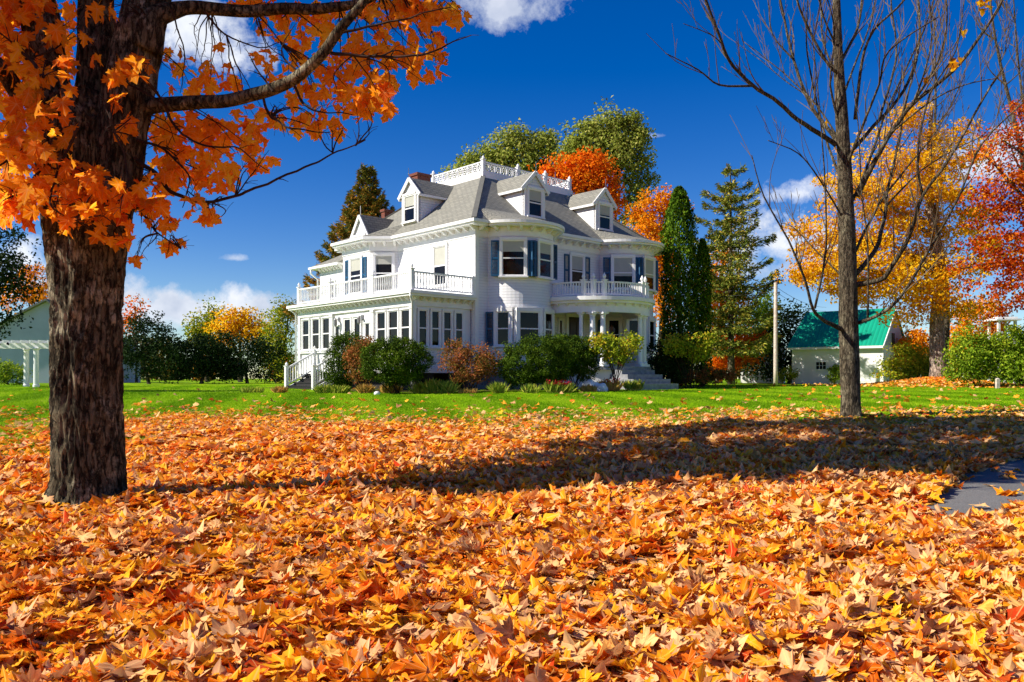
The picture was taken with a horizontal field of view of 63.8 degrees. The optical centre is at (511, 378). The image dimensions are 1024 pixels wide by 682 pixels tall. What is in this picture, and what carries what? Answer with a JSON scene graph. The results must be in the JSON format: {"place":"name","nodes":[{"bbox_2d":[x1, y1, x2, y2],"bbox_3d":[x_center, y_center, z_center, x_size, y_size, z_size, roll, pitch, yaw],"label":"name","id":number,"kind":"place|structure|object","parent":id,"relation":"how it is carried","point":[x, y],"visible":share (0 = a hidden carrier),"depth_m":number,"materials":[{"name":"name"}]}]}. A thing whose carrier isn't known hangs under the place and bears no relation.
{"place":"outdoors","nodes":[
{"label":"outdoors","id":0,"kind":"place"},
{"bbox_2d":[0,379,1023,660],"bbox_3d":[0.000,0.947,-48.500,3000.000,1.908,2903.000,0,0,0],"label":"lawn","id":1,"kind":"structure","parent":0,"point":[234,383],"depth_m":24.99,"materials":[{"name":"green plant"}]},
{"bbox_2d":[0,357,32,384],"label":"garden bush","id":2,"kind":"object","parent":1,"relation":"on","point":[5,376],"visible":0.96,"depth_m":43.86,"materials":[{"name":"green plant"}]},
{"bbox_2d":[0,221,44,344],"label":"dark pine tree","id":3,"kind":"object","parent":1,"relation":"on","point":[10,267],"visible":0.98,"depth_m":30.05,"materials":[{"name":"green plant"}]},
{"bbox_2d":[0,340,48,386],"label":"pergola","id":4,"kind":"object","parent":1,"relation":"on","point":[26,346],"visible":0.48,"depth_m":39.05,"materials":[{"name":"white paint"}]},
{"bbox_2d":[0,262,48,313],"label":"orange maple tree","id":5,"kind":"object","parent":1,"relation":"on","point":[43,294],"visible":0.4,"depth_m":69.63,"materials":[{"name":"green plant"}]},
{"bbox_2d":[0,299,146,382],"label":"outbuilding","id":6,"kind":"structure","parent":1,"relation":"on","point":[39,314],"depth_m":58.77,"materials":[{"name":"concrete"}]},
{"bbox_2d":[122,294,150,382],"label":"tree","id":7,"kind":"object","parent":1,"relation":"on","point":[137,308],"visible":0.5,"depth_m":63.93,"materials":[{"name":"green plant"}]},
{"bbox_2d":[123,310,197,383],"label":"evergreen bush","id":8,"kind":"object","parent":1,"relation":"on","point":[154,346],"visible":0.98,"depth_m":49.55,"materials":[{"name":"green plant"}]},
{"bbox_2d":[162,328,235,382],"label":"evergreen bush","id":9,"kind":"object","parent":1,"relation":"on","point":[203,366],"visible":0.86,"depth_m":51.28,"materials":[{"name":"green plant"}]},
{"bbox_2d":[181,295,229,381],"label":"yellow tree","id":10,"kind":"object","parent":1,"relation":"on","point":[195,329],"visible":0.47,"depth_m":74.46,"materials":[{"name":"yellow leaf"},{"name":"maple bark"}]},
{"bbox_2d":[0,0,472,506],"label":"maple tree","id":11,"kind":"object","parent":1,"relation":"on","point":[80,146],"visible":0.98,"depth_m":7.21,"materials":[{"name":"orange plant"}]},
{"bbox_2d":[202,304,270,381],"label":"yellow tree","id":12,"kind":"object","parent":1,"relation":"on","point":[239,321],"visible":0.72,"depth_m":71.52,"materials":[{"name":"yellow plant"}]},
{"bbox_2d":[204,327,291,382],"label":"evergreen bush","id":13,"kind":"object","parent":1,"relation":"on","point":[252,359],"visible":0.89,"depth_m":52.56,"materials":[{"name":"green plant"}]},
{"bbox_2d":[237,386,264,392],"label":"green plant","id":14,"kind":"object","parent":1,"relation":"on","point":[252,390],"visible":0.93,"depth_m":29.91,"materials":[{"name":"green plant"}]},
{"bbox_2d":[254,294,302,382],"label":"olive tree","id":15,"kind":"object","parent":1,"relation":"on","point":[276,332],"visible":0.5,"depth_m":59.76,"materials":[{"name":"green plant"}]},
{"bbox_2d":[270,385,288,392],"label":"grass tuft","id":16,"kind":"object","parent":1,"relation":"on","point":[280,389],"visible":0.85,"depth_m":29.74,"materials":[{"name":"beige plant"}]},
{"bbox_2d":[312,383,336,393],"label":"iris clump","id":17,"kind":"object","parent":1,"relation":"on","point":[319,389],"visible":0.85,"depth_m":29.28,"materials":[{"name":"green plant"}]},
{"bbox_2d":[326,384,349,393],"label":"iris clump","id":18,"kind":"object","parent":1,"relation":"on","point":[340,389],"visible":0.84,"depth_m":29.15,"materials":[{"name":"green plant"}]},
{"bbox_2d":[281,162,395,323],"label":"spruce tree","id":19,"kind":"object","parent":1,"relation":"on","point":[368,201],"visible":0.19,"depth_m":57.13,"materials":[{"name":"green plant"}]},
{"bbox_2d":[317,329,366,389],"bbox_3d":[-6.390,-0.680,31.542,2.102,2.428,1.614,0,0,0],"label":"yew shrub","id":20,"kind":"object","parent":1,"relation":"on","point":[337,377],"visible":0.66,"depth_m":31.22,"materials":[{"name":"green plant"}]},
{"bbox_2d":[342,334,377,386],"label":"russet shrub","id":21,"kind":"object","parent":1,"relation":"on","point":[352,351],"visible":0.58,"depth_m":29.84,"materials":[{"name":"brown plant"}]},
{"bbox_2d":[354,382,375,393],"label":"grass tuft","id":22,"kind":"object","parent":1,"relation":"on","point":[365,388],"visible":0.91,"depth_m":28.93,"materials":[{"name":"beige plant"}]},
{"bbox_2d":[378,384,403,392],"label":"grass tuft","id":23,"kind":"object","parent":1,"relation":"on","point":[382,389],"visible":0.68,"depth_m":28.65,"materials":[{"name":"brown plant"}]},
{"bbox_2d":[357,335,436,393],"bbox_3d":[-3.990,-0.466,28.207,2.546,2.078,2.380,0,0,-40],"label":"yew shrub","id":24,"kind":"object","parent":1,"relation":"on","point":[395,354],"visible":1,"depth_m":27.75,"materials":[{"name":"green plant"}]},
{"bbox_2d":[407,383,425,393],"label":"iris clump","id":25,"kind":"object","parent":1,"relation":"on","point":[416,388],"visible":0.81,"depth_m":28.41,"materials":[{"name":"green plant"}]},
{"bbox_2d":[418,377,448,393],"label":"iris clump","id":26,"kind":"object","parent":1,"relation":"on","point":[430,386],"visible":0.93,"depth_m":28.27,"materials":[{"name":"green plant"}]},
{"bbox_2d":[436,380,460,393],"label":"iris clump","id":27,"kind":"object","parent":1,"relation":"on","point":[451,387],"visible":0.9,"depth_m":28.15,"materials":[{"name":"green plant"}]},
{"bbox_2d":[457,387,479,393],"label":"grass tuft","id":28,"kind":"object","parent":1,"relation":"on","point":[470,391],"visible":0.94,"depth_m":27.96,"materials":[{"name":"brown plant"}]},
{"bbox_2d":[437,337,503,389],"bbox_3d":[-1.456,-0.488,29.577,2.574,2.034,2.189,0,0,0],"label":"russet shrub","id":29,"kind":"object","parent":1,"relation":"on","point":[485,362],"visible":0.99,"depth_m":29.36,"materials":[{"name":"red plant"}]},
{"bbox_2d":[284,155,677,389],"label":"white victorian house","id":30,"kind":"structure","parent":1,"relation":"on","point":[494,259],"depth_m":34.73,"materials":[{"name":"wood"}]},
{"bbox_2d":[300,318,310,351],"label":"window","id":31,"kind":"structure","parent":30,"relation":"in","point":[306,323],"depth_m":37.29,"materials":[{"name":"white paint"}]},
{"bbox_2d":[309,317,320,350],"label":"window","id":32,"kind":"structure","parent":30,"relation":"in","point":[315,322],"depth_m":36.62,"materials":[{"name":"white paint"}]},
{"bbox_2d":[320,316,329,350],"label":"window","id":33,"kind":"structure","parent":30,"relation":"in","point":[325,321],"depth_m":36.04,"materials":[{"name":"white paint"}]},
{"bbox_2d":[342,316,351,344],"bbox_3d":[-6.926,-1.598,34.680,0.120,2.015,0.671,0,0,-43],"label":"glazed door","id":34,"kind":"structure","parent":30,"relation":"in","point":[347,321],"depth_m":34.70,"materials":[{"name":"white paint"}]},
{"bbox_2d":[347,255,362,295],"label":"window","id":35,"kind":"structure","parent":30,"relation":"in","point":[355,262],"depth_m":37.88,"materials":[{"name":"white paint"}]},
{"bbox_2d":[352,315,361,339],"bbox_3d":[-6.407,-1.598,34.110,0.120,2.015,0.651,0,0,-43],"label":"glazed door","id":36,"kind":"structure","parent":30,"relation":"in","point":[358,327],"depth_m":34.18,"materials":[{"name":"white paint"}]},
{"bbox_2d":[364,322,370,339],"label":"window","id":37,"kind":"structure","parent":30,"relation":"in","point":[367,325],"depth_m":33.57,"materials":[{"name":"white paint"}]},
{"bbox_2d":[375,310,386,347],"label":"window","id":38,"kind":"structure","parent":30,"relation":"in","point":[381,316],"depth_m":32.82,"materials":[{"name":"white paint"}]},
{"bbox_2d":[373,252,394,292],"bbox_3d":[-5.763,-4.760,36.956,1.080,1.800,0.170,0,0,2],"label":"window","id":39,"kind":"structure","parent":30,"relation":"in","point":[383,262],"depth_m":36.98,"materials":[{"name":"white paint"}]},
{"bbox_2d":[387,309,399,341],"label":"window","id":40,"kind":"structure","parent":30,"relation":"in","point":[393,315],"depth_m":32.21,"materials":[{"name":"white paint"}]},
{"bbox_2d":[399,308,409,345],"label":"window","id":41,"kind":"structure","parent":30,"relation":"in","point":[404,312],"depth_m":31.61,"materials":[{"name":"white paint"}]},
{"bbox_2d":[417,308,430,347],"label":"window","id":42,"kind":"structure","parent":30,"relation":"in","point":[422,313],"depth_m":31.54,"materials":[{"name":"white paint"}]},
{"bbox_2d":[429,309,442,347],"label":"window","id":43,"kind":"structure","parent":30,"relation":"in","point":[434,314],"depth_m":31.92,"materials":[{"name":"white paint"}]},
{"bbox_2d":[430,242,447,287],"bbox_3d":[-3.056,-4.775,34.657,0.170,1.830,1.140,0,0,-43],"label":"window","id":44,"kind":"structure","parent":30,"relation":"in","point":[440,250],"depth_m":34.65,"materials":[{"name":"white paint"}]},
{"bbox_2d":[441,309,452,348],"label":"window","id":45,"kind":"structure","parent":30,"relation":"in","point":[446,315],"depth_m":32.32,"materials":[{"name":"white paint"}]},
{"bbox_2d":[453,310,464,348],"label":"window","id":46,"kind":"structure","parent":30,"relation":"in","point":[458,316],"depth_m":32.73,"materials":[{"name":"white paint"}]},
{"bbox_2d":[492,308,512,346],"bbox_3d":[-0.361,-2.051,33.077,0.860,1.583,0.210,0,0,14],"label":"window","id":47,"kind":"structure","parent":30,"relation":"in","point":[502,317],"depth_m":33.10,"materials":[{"name":"white paint"}]},
{"bbox_2d":[498,237,527,277],"bbox_3d":[0.054,-4.865,33.031,1.200,1.610,0.200,0,0,0],"label":"window","id":48,"kind":"structure","parent":30,"relation":"in","point":[512,250],"depth_m":33.04,"materials":[{"name":"white paint"}]},
{"bbox_2d":[514,307,542,346],"bbox_3d":[0.696,-2.051,33.151,1.220,1.583,0.210,0,0,-22],"label":"window","id":49,"kind":"structure","parent":30,"relation":"in","point":[527,320],"depth_m":33.15,"materials":[{"name":"white paint"}]},
{"bbox_2d":[535,238,554,280],"bbox_3d":[1.364,-4.865,33.642,0.200,1.610,1.080,0,0,40],"label":"window","id":50,"kind":"structure","parent":30,"relation":"in","point":[544,247],"depth_m":33.63,"materials":[{"name":"white paint"}]},
{"bbox_2d":[543,309,554,337],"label":"window","id":51,"kind":"structure","parent":30,"relation":"in","point":[548,314],"depth_m":33.87,"materials":[{"name":"white paint"}]},
{"bbox_2d":[558,318,564,335],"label":"window","id":52,"kind":"structure","parent":30,"relation":"in","point":[560,320],"depth_m":36.31,"materials":[{"name":"white paint"}]},
{"bbox_2d":[569,317,578,353],"bbox_3d":[2.847,-1.624,36.951,0.956,2.248,0.070,0,0,-43],"label":"front door","id":53,"kind":"structure","parent":30,"relation":"in","point":[573,321],"depth_m":36.84,"materials":[{"name":"brown paint"}]},
{"bbox_2d":[569,252,585,288],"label":"window","id":54,"kind":"structure","parent":30,"relation":"in","point":[577,260],"depth_m":37.00,"materials":[{"name":"white paint"}]},
{"bbox_2d":[605,316,622,350],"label":"window","id":55,"kind":"structure","parent":30,"relation":"in","point":[614,324],"depth_m":37.71,"materials":[{"name":"white paint"}]},
{"bbox_2d":[610,255,635,289],"bbox_3d":[5.088,-4.865,37.662,1.200,1.610,0.200,0,0,0],"label":"window","id":56,"kind":"structure","parent":30,"relation":"in","point":[622,266],"depth_m":37.68,"materials":[{"name":"white paint"}]},
{"bbox_2d":[625,319,647,350],"bbox_3d":[5.730,-2.051,37.782,1.220,1.583,0.210,0,0,-22],"label":"window","id":57,"kind":"structure","parent":30,"relation":"in","point":[630,324],"depth_m":37.73,"materials":[{"name":"white paint"}]},
{"bbox_2d":[642,255,656,291],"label":"window","id":58,"kind":"structure","parent":30,"relation":"in","point":[649,262],"depth_m":38.37,"materials":[{"name":"white paint"}]},
{"bbox_2d":[648,317,656,351],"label":"window","id":59,"kind":"structure","parent":30,"relation":"in","point":[651,321],"depth_m":38.48,"materials":[{"name":"white paint"}]},
{"bbox_2d":[267,386,700,392],"bbox_3d":[-0.044,0.432,35.189,20.631,0.153,9.638,0,0,-16],"label":"garden bed","id":60,"kind":"object","parent":1,"relation":"on","point":[484,389],"visible":0.1,"depth_m":32.77,"materials":[{"name":"brown soil"}]},
{"bbox_2d":[647,324,703,384],"bbox_3d":[7.092,-0.950,36.152,2.924,2.829,2.376,0,0,0],"label":"dark shrub","id":61,"kind":"object","parent":60,"relation":"on","point":[661,363],"visible":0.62,"depth_m":35.63,"materials":[{"name":"green plant"}]},
{"bbox_2d":[658,185,700,385],"bbox_3d":[8.115,-4.473,39.987,2.082,9.913,2.056,0,0,0],"label":"columnar cedar","id":62,"kind":"object","parent":60,"relation":"on","point":[680,205],"visible":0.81,"depth_m":39.55,"materials":[{"name":"green plant"}]},
{"bbox_2d":[486,380,510,393],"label":"green plant","id":63,"kind":"object","parent":1,"relation":"on","point":[496,387],"visible":0.98,"depth_m":27.70,"materials":[{"name":"green plant"}]},
{"bbox_2d":[438,117,561,181],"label":"poplar tree","id":64,"kind":"object","parent":1,"relation":"on","point":[531,148],"visible":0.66,"depth_m":61.43,"materials":[{"name":"green plant"}]},
{"bbox_2d":[0,376,1023,681],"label":"fallen leaves","id":65,"kind":"object","parent":1,"relation":"on","point":[782,550],"visible":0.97,"depth_m":5.22,"materials":[{"name":"orange plant"}]},
{"bbox_2d":[519,383,542,392],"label":"iris clump","id":66,"kind":"object","parent":1,"relation":"on","point":[530,388],"visible":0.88,"depth_m":27.73,"materials":[{"name":"green plant"}]},
{"bbox_2d":[494,331,579,390],"bbox_3d":[0.895,-0.593,29.436,3.081,2.222,2.395,0,0,0],"label":"yew shrub","id":67,"kind":"object","parent":1,"relation":"on","point":[529,372],"visible":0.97,"depth_m":29.12,"materials":[{"name":"green plant"}]},
{"bbox_2d":[542,379,568,392],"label":"flower clump","id":68,"kind":"object","parent":1,"relation":"on","point":[553,387],"visible":0.87,"depth_m":27.94,"materials":[{"name":"green plant"}]},
{"bbox_2d":[126,330,1011,380],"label":"distant woods","id":69,"kind":"object","parent":1,"relation":"on","point":[210,379],"depth_m":115.86,"materials":[{"name":"green plant"}]},
{"bbox_2d":[561,380,577,392],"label":"flower clump","id":70,"kind":"object","parent":1,"relation":"on","point":[571,388],"visible":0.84,"depth_m":28.06,"materials":[{"name":"green plant"}]},
{"bbox_2d":[548,332,603,390],"bbox_3d":[2.343,-0.628,30.764,2.146,2.253,1.881,0,0,0],"label":"yew shrub","id":71,"kind":"object","parent":1,"relation":"on","point":[581,365],"visible":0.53,"depth_m":30.50,"materials":[{"name":"green plant"}]},
{"bbox_2d":[527,145,630,220],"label":"red maple tree","id":72,"kind":"object","parent":1,"relation":"on","point":[577,171],"visible":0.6,"depth_m":53.24,"materials":[{"name":"orange plant"}]},
{"bbox_2d":[578,383,597,391],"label":"grass tuft","id":73,"kind":"object","parent":1,"relation":"on","point":[587,388],"visible":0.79,"depth_m":29.17,"materials":[{"name":"green plant"}]},
{"bbox_2d":[596,383,607,391],"bbox_3d":[3.250,0.358,30.016,0.463,0.410,0.509,0,0,28],"label":"garden rock","id":74,"kind":"object","parent":1,"relation":"on","point":[603,387],"visible":0.64,"depth_m":29.81,"materials":[{"name":"grey stone"}]},
{"bbox_2d":[550,95,660,231],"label":"poplar tree","id":75,"kind":"object","parent":1,"relation":"on","point":[627,145],"visible":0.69,"depth_m":59.44,"materials":[{"name":"green plant"}]},
{"bbox_2d":[597,377,624,390],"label":"grass tuft","id":76,"kind":"object","parent":1,"relation":"on","point":[614,385],"visible":0.69,"depth_m":30.36,"materials":[{"name":"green plant"}]},
{"bbox_2d":[587,329,644,390],"bbox_3d":[3.843,-0.693,30.836,2.313,2.390,1.929,0,0,0],"label":"dogwood shrub","id":77,"kind":"object","parent":1,"relation":"on","point":[599,341],"visible":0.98,"depth_m":30.60,"materials":[{"name":"yellow plant"}]},
{"bbox_2d":[621,379,644,389],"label":"iris clump","id":78,"kind":"object","parent":1,"relation":"on","point":[634,385],"visible":0.91,"depth_m":31.73,"materials":[{"name":"green plant"}]},
{"bbox_2d":[618,183,694,374],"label":"orange maple tree","id":79,"kind":"object","parent":1,"relation":"on","point":[649,228],"visible":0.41,"depth_m":51.65,"materials":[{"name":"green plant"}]},
{"bbox_2d":[659,331,719,388],"bbox_3d":[7.549,-0.795,35.074,2.603,2.535,1.827,0,0,8],"label":"lime shrub","id":80,"kind":"object","parent":1,"relation":"on","point":[695,351],"visible":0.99,"depth_m":34.87,"materials":[{"name":"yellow plant"}]},
{"bbox_2d":[693,238,713,385],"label":"columnar cedar","id":81,"kind":"object","parent":1,"relation":"on","point":[705,308],"visible":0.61,"depth_m":40.75,"materials":[{"name":"green plant"}]},
{"bbox_2d":[671,365,739,386],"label":"russet hedge","id":82,"kind":"object","parent":1,"relation":"on","point":[718,374],"visible":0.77,"depth_m":36.85,"materials":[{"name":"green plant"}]},
{"bbox_2d":[688,239,763,382],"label":"orange maple tree","id":83,"kind":"object","parent":1,"relation":"on","point":[717,304],"visible":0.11,"depth_m":57.72,"materials":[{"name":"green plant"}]},
{"bbox_2d":[672,163,785,384],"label":"pine tree","id":84,"kind":"object","parent":1,"relation":"on","point":[730,283],"visible":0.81,"depth_m":49.29,"materials":[{"name":"green plant"}]},
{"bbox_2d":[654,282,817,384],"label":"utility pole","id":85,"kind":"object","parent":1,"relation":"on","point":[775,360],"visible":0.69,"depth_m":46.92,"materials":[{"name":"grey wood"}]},
{"bbox_2d":[708,323,768,383],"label":"autumn bush","id":86,"kind":"object","parent":1,"relation":"on","point":[720,364],"visible":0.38,"depth_m":53.64,"materials":[{"name":"orange plant"}]},
{"bbox_2d":[746,289,780,329],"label":"green tree","id":87,"kind":"object","parent":1,"relation":"on","point":[763,309],"visible":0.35,"depth_m":65.45,"materials":[{"name":"green plant"}]},
{"bbox_2d":[741,343,785,382],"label":"shed","id":88,"kind":"structure","parent":1,"relation":"on","point":[747,380],"depth_m":59.65,"materials":[{"name":"white paint"}]},
{"bbox_2d":[740,298,816,382],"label":"dark bush","id":89,"kind":"object","parent":1,"relation":"on","point":[787,314],"visible":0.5,"depth_m":55.66,"materials":[{"name":"green plant"}]},
{"bbox_2d":[778,366,799,383],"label":"green shrub","id":90,"kind":"object","parent":1,"relation":"on","point":[784,376],"visible":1,"depth_m":50.90,"materials":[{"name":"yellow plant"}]},
{"bbox_2d":[825,364,839,383],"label":"green shrub","id":91,"kind":"object","parent":1,"relation":"on","point":[834,372],"visible":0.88,"depth_m":49.88,"materials":[{"name":"green plant"}]},
{"bbox_2d":[646,0,1023,417],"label":"bare tree","id":92,"kind":"object","parent":1,"relation":"on","point":[848,271],"visible":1,"depth_m":16.76,"materials":[{"name":"grey plant"}]},
{"bbox_2d":[786,308,903,383],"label":"barn","id":93,"kind":"structure","parent":1,"relation":"on","point":[813,345],"depth_m":50.67,"materials":[{"name":"white paint"}]},
{"bbox_2d":[815,361,826,369],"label":"window","id":94,"kind":"structure","parent":93,"relation":"in","point":[819,365],"depth_m":50.76,"materials":[{"name":"white paint"}]},
{"bbox_2d":[773,100,1021,376],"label":"yellow maple tree","id":95,"kind":"object","parent":1,"relation":"on","point":[934,291],"visible":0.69,"depth_m":41.56,"materials":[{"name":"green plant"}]},
{"bbox_2d":[869,338,929,380],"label":"thicket shrub","id":96,"kind":"object","parent":1,"relation":"on","point":[916,363],"visible":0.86,"depth_m":44.72,"materials":[{"name":"green plant"}]},
{"bbox_2d":[894,322,929,376],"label":"orange thicket","id":97,"kind":"object","parent":1,"relation":"on","point":[918,337],"visible":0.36,"depth_m":49.52,"materials":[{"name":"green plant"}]},
{"bbox_2d":[913,0,975,360],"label":"bare tree","id":98,"kind":"object","parent":1,"relation":"on","point":[947,328],"visible":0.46,"depth_m":45.71,"materials":[{"name":"brown plant"}]},
{"bbox_2d":[935,319,1023,387],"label":"thicket shrub","id":99,"kind":"object","parent":1,"relation":"on","point":[971,363],"visible":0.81,"depth_m":38.09,"materials":[{"name":"green plant"}]},
{"bbox_2d":[943,98,1023,318],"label":"scarlet maple tree","id":100,"kind":"object","parent":1,"relation":"on","point":[1015,235],"visible":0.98,"depth_m":35.84,"materials":[{"name":"red plant"}]},
{"bbox_2d":[949,290,1018,378],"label":"orange thicket","id":101,"kind":"object","parent":1,"relation":"on","point":[993,330],"visible":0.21,"depth_m":51.52,"materials":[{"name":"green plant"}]},
{"bbox_2d":[967,0,1023,193],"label":"bare tree","id":102,"kind":"object","parent":1,"relation":"on","point":[1001,67],"visible":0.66,"depth_m":44.09,"materials":[{"name":"brown plant"}]},
{"bbox_2d":[983,317,1021,382],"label":"garden gazebo","id":103,"kind":"object","parent":1,"relation":"on","point":[998,320],"visible":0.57,"depth_m":50.03,"materials":[{"name":"white paint"}]},
{"bbox_2d":[984,317,1023,386],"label":"thicket shrub","id":104,"kind":"object","parent":1,"relation":"on","point":[1015,334],"visible":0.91,"depth_m":37.45,"materials":[{"name":"green plant"}]},
{"bbox_2d":[988,0,1023,207],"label":"bare tree","id":105,"kind":"object","parent":1,"relation":"on","point":[1018,61],"visible":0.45,"depth_m":49.85,"materials":[{"name":"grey plant"}]},
{"bbox_2d":[0,0,1023,378],"label":"sky","id":106,"kind":"structure","parent":0,"point":[547,63],"materials":[{"name":"blue"}]},
{"bbox_2d":[922,457,1023,514],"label":"driveway","id":107,"kind":"structure","parent":0,"point":[974,490],"depth_m":7.95,"materials":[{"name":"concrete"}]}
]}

